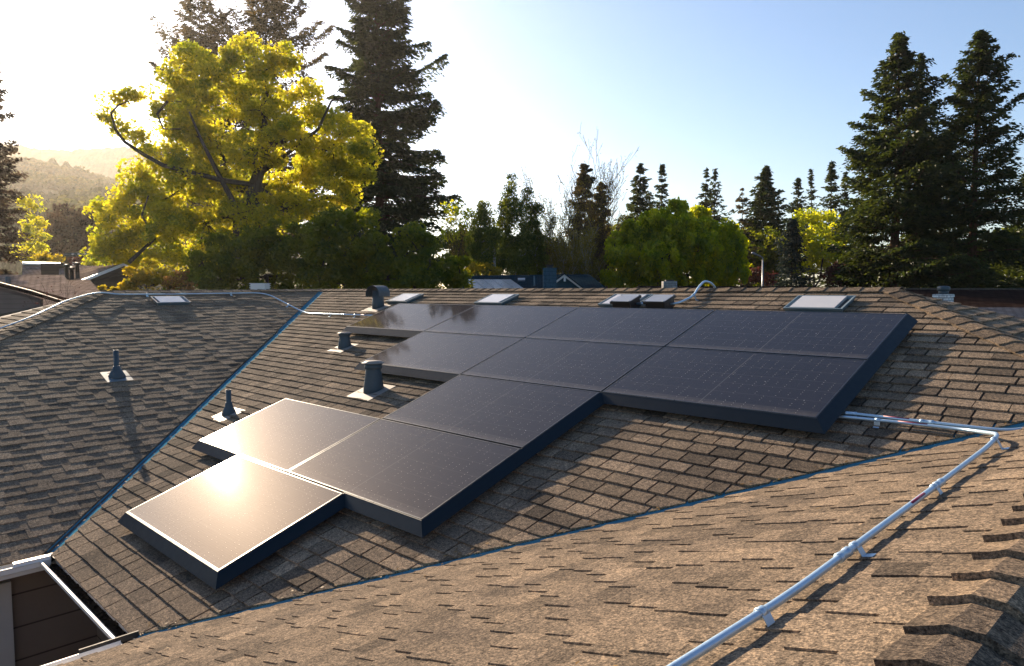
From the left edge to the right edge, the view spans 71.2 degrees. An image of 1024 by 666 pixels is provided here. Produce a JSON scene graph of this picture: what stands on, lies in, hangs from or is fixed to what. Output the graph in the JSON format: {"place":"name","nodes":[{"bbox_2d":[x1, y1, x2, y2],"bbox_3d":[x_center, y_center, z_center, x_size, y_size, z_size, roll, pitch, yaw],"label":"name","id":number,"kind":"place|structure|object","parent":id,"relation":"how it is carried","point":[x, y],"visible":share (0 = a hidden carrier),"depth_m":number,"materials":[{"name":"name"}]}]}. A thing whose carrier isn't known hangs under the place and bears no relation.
{"place":"outdoors","nodes":[
{"label":"outdoors","id":0,"kind":"place"},
{"bbox_2d":[1,155,90,193],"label":"hill","id":1,"kind":"structure","parent":0,"point":[52,160],"depth_m":531.41,"materials":[{"name":"green plant"}]},
{"bbox_2d":[3,157,141,220],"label":"hillside woods","id":2,"kind":"object","parent":1,"relation":"on","point":[76,179],"visible":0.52,"depth_m":404.34,"materials":[{"name":"green plant"}]},
{"bbox_2d":[0,275,98,305],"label":"house","id":3,"kind":"structure","parent":0,"point":[57,283],"depth_m":31.70,"materials":[{"name":"beige"}]},
{"bbox_2d":[22,262,90,275],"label":"house","id":4,"kind":"structure","parent":0,"point":[42,268],"depth_m":47.01,"materials":[{"name":"beige"}]},
{"bbox_2d":[63,252,93,265],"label":"house","id":5,"kind":"structure","parent":0,"point":[68,255],"depth_m":74.62,"materials":[{"name":"grey"}]},
{"bbox_2d":[63,262,141,289],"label":"house","id":6,"kind":"structure","parent":0,"point":[108,276],"depth_m":37.33,"materials":[{"name":"beige"}]},
{"bbox_2d":[0,184,280,289],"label":"hill","id":7,"kind":"structure","parent":0,"point":[13,267],"depth_m":265.94,"materials":[{"name":"green plant"}]},
{"bbox_2d":[1,144,311,288],"bbox_3d":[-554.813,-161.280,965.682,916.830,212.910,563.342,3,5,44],"label":"hill","id":8,"kind":"structure","parent":0,"point":[103,161],"depth_m":948.79,"materials":[{"name":"green plant"}]},
{"bbox_2d":[439,204,479,274],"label":"bare tree","id":9,"kind":"object","parent":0,"point":[454,253],"visible":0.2,"depth_m":64.70,"materials":[{"name":"green plant"}]},
{"bbox_2d":[0,0,1023,288],"label":"sky","id":10,"kind":"structure","parent":0,"point":[738,88],"materials":[{"name":"blue"}]},
{"bbox_2d":[450,265,605,288],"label":"house","id":11,"kind":"structure","parent":0,"point":[549,278],"depth_m":43.23,"materials":[{"name":"grey"}]},
{"bbox_2d":[467,279,482,288],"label":"solar panel","id":12,"kind":"object","parent":11,"relation":"on","point":[477,285],"visible":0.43,"depth_m":42.89,"materials":[{"name":"blue glass"}]},
{"bbox_2d":[474,279,492,288],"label":"solar panel","id":13,"kind":"object","parent":11,"relation":"on","point":[483,283],"visible":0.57,"depth_m":43.46,"materials":[{"name":"blue glass"}]},
{"bbox_2d":[483,279,502,288],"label":"solar panel","id":14,"kind":"object","parent":11,"relation":"on","point":[493,283],"visible":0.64,"depth_m":43.42,"materials":[{"name":"blue glass"}]},
{"bbox_2d":[493,279,512,288],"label":"solar panel","id":15,"kind":"object","parent":11,"relation":"on","point":[502,283],"visible":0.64,"depth_m":43.39,"materials":[{"name":"blue glass"}]},
{"bbox_2d":[502,279,521,288],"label":"solar panel","id":16,"kind":"object","parent":11,"relation":"on","point":[511,283],"visible":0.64,"depth_m":43.35,"materials":[{"name":"blue glass"}]},
{"bbox_2d":[603,221,636,264],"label":"garden tree","id":17,"kind":"object","parent":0,"point":[615,229],"visible":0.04,"depth_m":96.20,"materials":[{"name":"green plant"}]},
{"bbox_2d":[636,280,818,287],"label":"house","id":18,"kind":"structure","parent":0,"point":[669,283],"depth_m":49.05,"materials":[{"name":"brown"}]},
{"bbox_2d":[904,288,1023,318],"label":"house","id":19,"kind":"structure","parent":0,"point":[1008,301],"depth_m":32.55,"materials":[{"name":"brown"}]},
{"bbox_2d":[980,224,1023,285],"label":"garden tree","id":20,"kind":"object","parent":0,"point":[1014,273],"visible":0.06,"depth_m":79.50,"materials":[{"name":"green plant"}]},
{"label":"ground","id":21,"kind":"structure","parent":0,"visible":0},
{"bbox_2d":[0,59,34,274],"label":"redwood tree","id":22,"kind":"object","parent":21,"relation":"on","point":[7,173],"visible":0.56,"depth_m":49.80,"materials":[{"name":"green plant"}]},
{"bbox_2d":[10,193,52,261],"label":"garden tree","id":23,"kind":"object","parent":21,"relation":"on","point":[30,229],"visible":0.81,"depth_m":74.23,"materials":[{"name":"yellow plant"}]},
{"bbox_2d":[0,282,67,316],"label":"house","id":24,"kind":"structure","parent":21,"relation":"on","point":[11,301],"depth_m":23.61,"materials":[{"name":"brown"}]},
{"bbox_2d":[31,251,65,262],"bbox_3d":[-38.685,-2.841,59.874,2.674,8.059,2.230,3,5,44],"label":"garden shrub","id":25,"kind":"object","parent":21,"relation":"on","point":[46,257],"visible":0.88,"depth_m":59.46,"materials":[{"name":"yellow plant"}]},
{"bbox_2d":[23,268,86,309],"bbox_3d":[-12.993,0.816,20.667,2.782,5.547,2.120,2,4,29],"label":"bare shrub","id":26,"kind":"object","parent":21,"relation":"on","point":[47,295],"visible":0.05,"depth_m":19.87,"materials":[{"name":"brown plant"}]},
{"bbox_2d":[38,203,111,262],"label":"garden tree","id":27,"kind":"object","parent":21,"relation":"on","point":[77,222],"visible":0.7,"depth_m":89.24,"materials":[{"name":"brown plant"}]},
{"bbox_2d":[68,256,84,263],"bbox_3d":[-36.312,-2.647,59.904,1.403,7.640,0.945,0,4,-2],"label":"garden shrub","id":28,"kind":"object","parent":21,"relation":"on","point":[77,259],"visible":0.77,"depth_m":59.56,"materials":[{"name":"red plant"}]},
{"bbox_2d":[81,257,111,265],"bbox_3d":[-35.345,-3.096,62.120,4.164,8.242,2.156,2,4,30],"label":"garden shrub","id":29,"kind":"object","parent":21,"relation":"on","point":[91,263],"visible":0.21,"depth_m":61.65,"materials":[{"name":"yellow plant"}]},
{"bbox_2d":[97,285,119,290],"bbox_3d":[-13.205,0.896,23.578,0.673,5.010,0.334,-1,4,-12],"label":"garden shrub","id":30,"kind":"object","parent":21,"relation":"on","point":[101,287],"visible":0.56,"depth_m":23.40,"materials":[{"name":"yellow plant"}]},
{"bbox_2d":[117,257,184,290],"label":"garden tree","id":31,"kind":"object","parent":21,"relation":"on","point":[140,276],"visible":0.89,"depth_m":28.75,"materials":[{"name":"yellow plant"}]},
{"bbox_2d":[160,268,197,289],"bbox_3d":[-12.955,0.275,28.140,1.512,5.660,0.921,0,4,3],"label":"garden shrub","id":32,"kind":"object","parent":21,"relation":"on","point":[188,285],"visible":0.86,"depth_m":27.85,"materials":[{"name":"orange plant"}]},
{"bbox_2d":[127,0,251,289],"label":"pine tree","id":33,"kind":"object","parent":21,"relation":"on","point":[207,31],"visible":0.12,"depth_m":93.77,"materials":[{"name":"green plant"}]},
{"bbox_2d":[78,29,383,289],"bbox_3d":[-15.444,-6.978,39.861,16.976,18.744,6.390,-1,4,-5],"label":"oak tree","id":34,"kind":"object","parent":21,"relation":"on","point":[171,221],"visible":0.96,"depth_m":38.72,"materials":[{"name":"green plant"}]},
{"bbox_2d":[162,218,326,289],"bbox_3d":[-12.024,-1.227,33.079,7.917,8.029,3.594,0,4,-3],"label":"evergreen tree","id":35,"kind":"object","parent":21,"relation":"on","point":[253,261],"visible":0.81,"depth_m":32.32,"materials":[{"name":"green plant"}]},
{"bbox_2d":[154,0,337,288],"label":"pine tree","id":36,"kind":"object","parent":21,"relation":"on","point":[273,10],"visible":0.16,"depth_m":90.88,"materials":[{"name":"green plant"}]},
{"bbox_2d":[294,205,409,288],"bbox_3d":[-7.089,-1.439,31.940,5.649,8.547,3.444,0,4,6],"label":"evergreen tree","id":37,"kind":"object","parent":21,"relation":"on","point":[349,272],"visible":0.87,"depth_m":31.12,"materials":[{"name":"green plant"}]},
{"bbox_2d":[293,0,466,288],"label":"redwood tree","id":38,"kind":"object","parent":21,"relation":"on","point":[382,49],"visible":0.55,"depth_m":92.17,"materials":[{"name":"green plant"}]},
{"bbox_2d":[364,221,475,288],"bbox_3d":[-4.014,-0.998,30.818,4.874,7.781,2.697,0,4,-1],"label":"evergreen tree","id":39,"kind":"object","parent":21,"relation":"on","point":[423,269],"visible":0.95,"depth_m":30.55,"materials":[{"name":"green plant"}]},
{"bbox_2d":[437,199,475,250],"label":"garden tree","id":40,"kind":"object","parent":21,"relation":"on","point":[455,211],"visible":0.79,"depth_m":69.27,"materials":[{"name":"green plant"}]},
{"bbox_2d":[438,229,492,274],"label":"garden tree","id":41,"kind":"object","parent":21,"relation":"on","point":[444,245],"visible":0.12,"depth_m":74.15,"materials":[{"name":"green plant"}]},
{"bbox_2d":[464,200,503,274],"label":"birch tree","id":42,"kind":"object","parent":21,"relation":"on","point":[477,237],"visible":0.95,"depth_m":59.21,"materials":[{"name":"green plant"}]},
{"bbox_2d":[465,261,503,274],"bbox_3d":[-2.237,-2.359,58.195,3.257,6.933,1.747,-2,4,-30],"label":"garden shrub","id":43,"kind":"object","parent":21,"relation":"on","point":[479,268],"visible":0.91,"depth_m":57.83,"materials":[{"name":"green plant"}]},
{"bbox_2d":[0,287,1023,665],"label":"house","id":44,"kind":"structure","parent":21,"relation":"on","point":[710,549],"depth_m":4.86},
{"bbox_2d":[100,350,133,381],"bbox_3d":[-5.214,0.433,9.430,0.313,0.420,0.315,3,5,44],"label":"vent pipe","id":45,"kind":"object","parent":44,"relation":"on","point":[116,374],"visible":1,"depth_m":9.39,"materials":[{"name":"metal"}]},
{"bbox_2d":[150,296,190,305],"bbox_3d":[-5.967,-0.555,12.507,0.326,0.178,0.560,3,5,44],"label":"skylight","id":46,"kind":"object","parent":44,"relation":"on","point":[169,300],"visible":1,"depth_m":12.46,"materials":[{"name":"glass"}]},
{"bbox_2d":[0,292,370,328],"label":"conduit","id":47,"kind":"object","parent":44,"relation":"on","point":[230,293],"visible":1,"depth_m":12.52,"materials":[{"name":"grey metal"}]},
{"bbox_2d":[212,389,244,421],"bbox_3d":[-3.437,0.863,8.608,0.357,0.360,0.311,3,5,44],"label":"vent pipe","id":48,"kind":"object","parent":44,"relation":"on","point":[229,409],"visible":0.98,"depth_m":8.59,"materials":[{"name":"grey metal"}]},
{"bbox_2d":[249,283,270,289],"bbox_3d":[-6.039,-0.571,17.197,0.385,1.246,0.385,0,4,0],"label":"ridge vent","id":49,"kind":"object","parent":44,"relation":"on","point":[256,286],"visible":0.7,"depth_m":16.99,"materials":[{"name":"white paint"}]},
{"bbox_2d":[328,332,357,352],"bbox_3d":[-2.447,0.130,10.330,0.370,0.285,0.314,3,5,44],"label":"capped vent","id":50,"kind":"object","parent":44,"relation":"on","point":[344,343],"visible":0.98,"depth_m":10.28,"materials":[{"name":"grey metal"}]},
{"bbox_2d":[347,360,394,400],"bbox_3d":[-1.619,0.526,8.183,0.449,0.417,0.381,3,5,44],"label":"capped vent","id":51,"kind":"object","parent":44,"relation":"on","point":[373,382],"visible":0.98,"depth_m":8.12,"materials":[{"name":"grey metal"}]},
{"bbox_2d":[362,286,392,311],"bbox_3d":[-2.320,-0.596,12.360,0.480,0.447,0.423,3,5,44],"label":"hooded vent","id":52,"kind":"object","parent":44,"relation":"on","point":[377,293],"visible":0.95,"depth_m":12.29,"materials":[{"name":"grey metal"}]},
{"bbox_2d":[385,293,423,303],"bbox_3d":[-1.863,-0.585,12.398,0.600,0.197,0.383,3,5,44],"label":"skylight","id":53,"kind":"object","parent":44,"relation":"on","point":[408,298],"visible":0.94,"depth_m":12.32,"materials":[{"name":"glass"}]},
{"bbox_2d":[474,294,518,304],"bbox_3d":[-0.237,-0.490,10.802,0.600,0.197,0.383,3,5,44],"label":"skylight","id":54,"kind":"object","parent":44,"relation":"on","point":[497,299],"visible":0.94,"depth_m":10.73,"materials":[{"name":"glass"}]},
{"bbox_2d":[57,294,1017,665],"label":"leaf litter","id":55,"kind":"object","parent":44,"relation":"on","point":[471,548],"visible":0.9,"depth_m":4.65,"materials":[{"name":"brown plant"}]},
{"bbox_2d":[610,294,641,307],"bbox_3d":[1.413,-0.363,8.876,0.300,0.228,0.269,3,5,44],"label":"junction box","id":56,"kind":"object","parent":44,"relation":"on","point":[625,301],"visible":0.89,"depth_m":8.81,"materials":[{"name":"black plastic"}]},
{"bbox_2d":[598,294,653,307],"bbox_3d":[1.453,-0.400,9.171,0.600,0.197,0.383,3,5,44],"label":"skylight","id":57,"kind":"object","parent":44,"relation":"on","point":[605,303],"visible":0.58,"depth_m":9.20,"materials":[{"name":"glass"}]},
{"bbox_2d":[643,294,675,308],"bbox_3d":[1.762,-0.347,8.547,0.300,0.228,0.269,3,5,44],"label":"junction box","id":58,"kind":"object","parent":44,"relation":"on","point":[654,301],"visible":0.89,"depth_m":8.48,"materials":[{"name":"black plastic"}]},
{"bbox_2d":[670,280,715,304],"bbox_3d":[2.313,-0.500,8.798,0.193,0.298,1.092,3,5,44],"label":"conduit","id":59,"kind":"object","parent":44,"relation":"on","point":[695,292],"visible":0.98,"depth_m":8.62,"materials":[{"name":"grey metal"}]},
{"bbox_2d":[783,295,855,311],"bbox_3d":[3.193,-0.291,7.435,0.600,0.197,0.383,3,5,44],"label":"skylight","id":60,"kind":"object","parent":44,"relation":"on","point":[819,303],"visible":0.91,"depth_m":7.39,"materials":[{"name":"glass"}]},
{"bbox_2d":[667,415,1009,665],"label":"conduit","id":61,"kind":"object","parent":44,"relation":"on","point":[762,612],"visible":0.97,"depth_m":2.23,"materials":[{"name":"grey metal"}]},
{"bbox_2d":[841,411,1022,431],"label":"conduit","id":62,"kind":"object","parent":44,"relation":"on","point":[846,413],"visible":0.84,"depth_m":4.80,"materials":[{"name":"grey metal"}]},
{"bbox_2d":[932,286,954,301],"bbox_3d":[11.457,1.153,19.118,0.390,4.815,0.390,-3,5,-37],"label":"chimney","id":63,"kind":"object","parent":44,"relation":"on","point":[943,293],"visible":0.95,"depth_m":18.86,"materials":[{"name":"white paint"}]},
{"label":"mounting rails","id":64,"kind":"object","parent":44,"relation":"attached to","visible":0},
{"bbox_2d":[117,454,344,589],"bbox_3d":[-2.342,1.446,5.883,2.026,0.430,1.065,3,5,44],"label":"solar panel","id":65,"kind":"object","parent":64,"relation":"on","point":[216,527],"visible":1,"depth_m":5.64,"materials":[{"name":"black glass"}]},
{"bbox_2d":[192,398,379,472],"bbox_3d":[-2.320,1.024,7.254,1.944,0.426,1.076,3,5,44],"label":"solar panel","id":66,"kind":"object","parent":64,"relation":"on","point":[286,435],"visible":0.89,"depth_m":7.14,"materials":[{"name":"black glass"}]},
{"bbox_2d":[288,419,530,537],"bbox_3d":[-0.921,1.105,5.880,1.944,0.426,1.076,3,5,44],"label":"solar panel","id":67,"kind":"object","parent":64,"relation":"on","point":[422,482],"visible":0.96,"depth_m":5.64,"materials":[{"name":"black glass"}]},
{"bbox_2d":[342,303,476,337],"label":"solar panel","id":68,"kind":"object","parent":64,"relation":"on","point":[404,320],"visible":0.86,"depth_m":10.50,"materials":[{"name":"black glass"}]},
{"bbox_2d":[354,331,523,381],"bbox_3d":[-0.910,0.254,8.630,1.964,0.430,1.065,3,5,44],"label":"solar panel","id":69,"kind":"object","parent":64,"relation":"on","point":[443,357],"visible":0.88,"depth_m":8.45,"materials":[{"name":"black glass"}]},
{"bbox_2d":[382,374,603,456],"bbox_3d":[-0.234,0.705,6.615,2.026,0.407,1.018,3,5,44],"label":"solar panel","id":70,"kind":"object","parent":64,"relation":"on","point":[530,420],"visible":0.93,"depth_m":6.42,"materials":[{"name":"black glass"}]},
{"bbox_2d":[424,305,578,337],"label":"solar panel","id":71,"kind":"object","parent":64,"relation":"on","point":[508,321],"visible":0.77,"depth_m":9.23,"materials":[{"name":"black glass"}]},
{"bbox_2d":[461,338,662,391],"bbox_3d":[0.469,0.304,7.308,1.862,0.368,1.001,3,5,44],"label":"solar panel","id":72,"kind":"object","parent":64,"relation":"on","point":[593,366],"visible":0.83,"depth_m":7.20,"materials":[{"name":"black glass"}]},
{"bbox_2d":[526,307,714,347],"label":"solar panel","id":73,"kind":"object","parent":64,"relation":"on","point":[663,328],"visible":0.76,"depth_m":7.90,"materials":[{"name":"black glass"}]},
{"bbox_2d":[601,347,878,433],"bbox_3d":[1.819,0.413,5.959,1.964,0.426,1.076,3,5,44],"label":"solar panel","id":74,"kind":"object","parent":64,"relation":"on","point":[808,394],"visible":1,"depth_m":5.75,"materials":[{"name":"black glass"}]},
{"bbox_2d":[665,310,917,367],"bbox_3d":[2.546,0.017,6.662,1.944,0.403,1.029,3,5,44],"label":"solar panel","id":75,"kind":"object","parent":64,"relation":"on","point":[875,339],"visible":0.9,"depth_m":6.51,"materials":[{"name":"black glass"}]},
{"bbox_2d":[490,171,536,274],"bbox_3d":[-0.027,-6.546,61.937,4.786,14.786,4.124,3,5,44],"label":"birch tree","id":76,"kind":"object","parent":21,"relation":"on","point":[523,241],"visible":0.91,"depth_m":60.99,"materials":[{"name":"green plant"}]},
{"bbox_2d":[515,185,551,274],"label":"birch tree","id":77,"kind":"object","parent":21,"relation":"on","point":[535,223],"visible":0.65,"depth_m":62.95,"materials":[{"name":"green plant"}]},
{"bbox_2d":[490,246,615,277],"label":"garden tree","id":78,"kind":"object","parent":21,"relation":"on","point":[539,265],"visible":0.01,"depth_m":82.35,"materials":[{"name":"green plant"}]},
{"bbox_2d":[519,166,594,270],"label":"bare tree","id":79,"kind":"object","parent":21,"relation":"on","point":[569,222],"visible":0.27,"depth_m":65.30,"materials":[{"name":"brown plant"}]},
{"bbox_2d":[542,214,608,281],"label":"bare tree","id":80,"kind":"object","parent":21,"relation":"on","point":[569,263],"visible":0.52,"depth_m":58.99,"materials":[{"name":"green plant"}]},
{"bbox_2d":[562,163,602,257],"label":"conifer","id":81,"kind":"object","parent":21,"relation":"on","point":[583,167],"visible":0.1,"depth_m":80.62,"materials":[{"name":"green plant"}]},
{"bbox_2d":[548,127,637,279],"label":"bare tree","id":82,"kind":"object","parent":21,"relation":"on","point":[603,231],"visible":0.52,"depth_m":66.74,"materials":[{"name":"brown plant"}]},
{"bbox_2d":[594,181,617,268],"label":"conifer","id":83,"kind":"object","parent":21,"relation":"on","point":[604,188],"visible":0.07,"depth_m":82.58,"materials":[{"name":"green plant"}]},
{"bbox_2d":[615,163,657,285],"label":"conifer","id":84,"kind":"object","parent":21,"relation":"on","point":[640,202],"visible":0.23,"depth_m":103.52,"materials":[{"name":"green plant"}]},
{"bbox_2d":[650,164,669,285],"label":"conifer","id":85,"kind":"object","parent":21,"relation":"on","point":[662,190],"visible":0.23,"depth_m":106.47,"materials":[{"name":"green plant"}]},
{"bbox_2d":[598,196,753,287],"bbox_3d":[13.535,-5.171,59.579,13.012,12.329,6.799,0,4,-1],"label":"round tree","id":86,"kind":"object","parent":21,"relation":"on","point":[681,244],"visible":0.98,"depth_m":58.55,"materials":[{"name":"green plant"}]},
{"bbox_2d":[696,167,717,219],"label":"conifer","id":87,"kind":"object","parent":21,"relation":"on","point":[705,202],"visible":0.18,"depth_m":108.53,"materials":[{"name":"green plant"}]},
{"bbox_2d":[706,168,735,223],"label":"conifer","id":88,"kind":"object","parent":21,"relation":"on","point":[715,203],"visible":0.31,"depth_m":111.63,"materials":[{"name":"green plant"}]},
{"bbox_2d":[735,188,762,285],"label":"cedar tree","id":89,"kind":"object","parent":21,"relation":"on","point":[742,199],"visible":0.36,"depth_m":87.03,"materials":[{"name":"green plant"}]},
{"bbox_2d":[752,252,763,285],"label":"street lamp","id":90,"kind":"object","parent":21,"relation":"on","point":[753,253],"visible":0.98,"depth_m":69.68,"materials":[{"name":"grey metal"}]},
{"bbox_2d":[738,266,778,285],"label":"garden shrub","id":91,"kind":"object","parent":21,"relation":"on","point":[755,276],"visible":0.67,"depth_m":75.26,"materials":[{"name":"red plant"}]},
{"bbox_2d":[737,165,794,285],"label":"conifer","id":92,"kind":"object","parent":21,"relation":"on","point":[767,193],"visible":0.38,"depth_m":94.07,"materials":[{"name":"green plant"}]},
{"bbox_2d":[740,226,801,285],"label":"garden tree","id":93,"kind":"object","parent":21,"relation":"on","point":[770,256],"visible":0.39,"depth_m":90.97,"materials":[{"name":"green plant"}]},
{"bbox_2d":[769,218,815,285],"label":"spruce tree","id":94,"kind":"object","parent":21,"relation":"on","point":[793,241],"visible":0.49,"depth_m":65.23,"materials":[{"name":"green plant"}]},
{"bbox_2d":[782,178,812,285],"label":"conifer","id":95,"kind":"object","parent":21,"relation":"on","point":[798,185],"visible":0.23,"depth_m":110.67,"materials":[{"name":"green plant"}]},
{"bbox_2d":[778,207,845,285],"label":"garden tree","id":96,"kind":"object","parent":21,"relation":"on","point":[814,247],"visible":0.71,"depth_m":81.29,"materials":[{"name":"yellow leaves"},{"name":"grey brown bark"}]},
{"bbox_2d":[805,169,823,283],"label":"conifer","id":97,"kind":"object","parent":21,"relation":"on","point":[812,196],"visible":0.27,"depth_m":114.59,"materials":[{"name":"green plant"}]},
{"bbox_2d":[806,160,850,287],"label":"conifer","id":98,"kind":"object","parent":21,"relation":"on","point":[831,177],"visible":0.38,"depth_m":102.82,"materials":[{"name":"green plant"}]},
{"bbox_2d":[817,262,864,287],"bbox_3d":[29.022,-2.832,62.856,4.488,6.949,2.566,-2,4,-21],"label":"garden shrub","id":99,"kind":"object","parent":21,"relation":"on","point":[830,282],"visible":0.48,"depth_m":62.38,"materials":[{"name":"green plant"}]},
{"bbox_2d":[831,171,851,286],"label":"conifer","id":100,"kind":"object","parent":21,"relation":"on","point":[845,194],"visible":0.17,"depth_m":104.65,"materials":[{"name":"green plant"}]},
{"bbox_2d":[822,232,883,284],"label":"garden tree","id":101,"kind":"object","parent":21,"relation":"on","point":[838,237],"visible":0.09,"depth_m":82.81,"materials":[{"name":"green plant"}]},
{"bbox_2d":[876,52,943,287],"bbox_3d":[35.667,-12.005,63.190,7.598,25.152,8.336,3,5,44],"label":"redwood tree","id":102,"kind":"object","parent":21,"relation":"on","point":[920,56],"visible":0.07,"depth_m":62.61,"materials":[{"name":"green plant"}]},
{"bbox_2d":[818,30,1013,287],"bbox_3d":[32.135,-11.574,59.693,17.124,26.380,16.634,3,5,44],"label":"redwood tree","id":103,"kind":"object","parent":21,"relation":"on","point":[894,148],"visible":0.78,"depth_m":57.54,"materials":[{"name":"green plant"}]},
{"bbox_2d":[874,29,1023,287],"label":"redwood tree","id":104,"kind":"object","parent":21,"relation":"on","point":[983,52],"visible":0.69,"depth_m":56.11,"materials":[{"name":"green plant"}]},
{"bbox_2d":[903,136,1009,278],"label":"redwood tree","id":105,"kind":"object","parent":21,"relation":"on","point":[983,229],"visible":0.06,"depth_m":69.95,"materials":[{"name":"green plant"}]},
{"bbox_2d":[990,173,1023,285],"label":"redwood tree","id":106,"kind":"object","parent":21,"relation":"on","point":[1017,228],"visible":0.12,"depth_m":61.30,"materials":[{"name":"green plant"}]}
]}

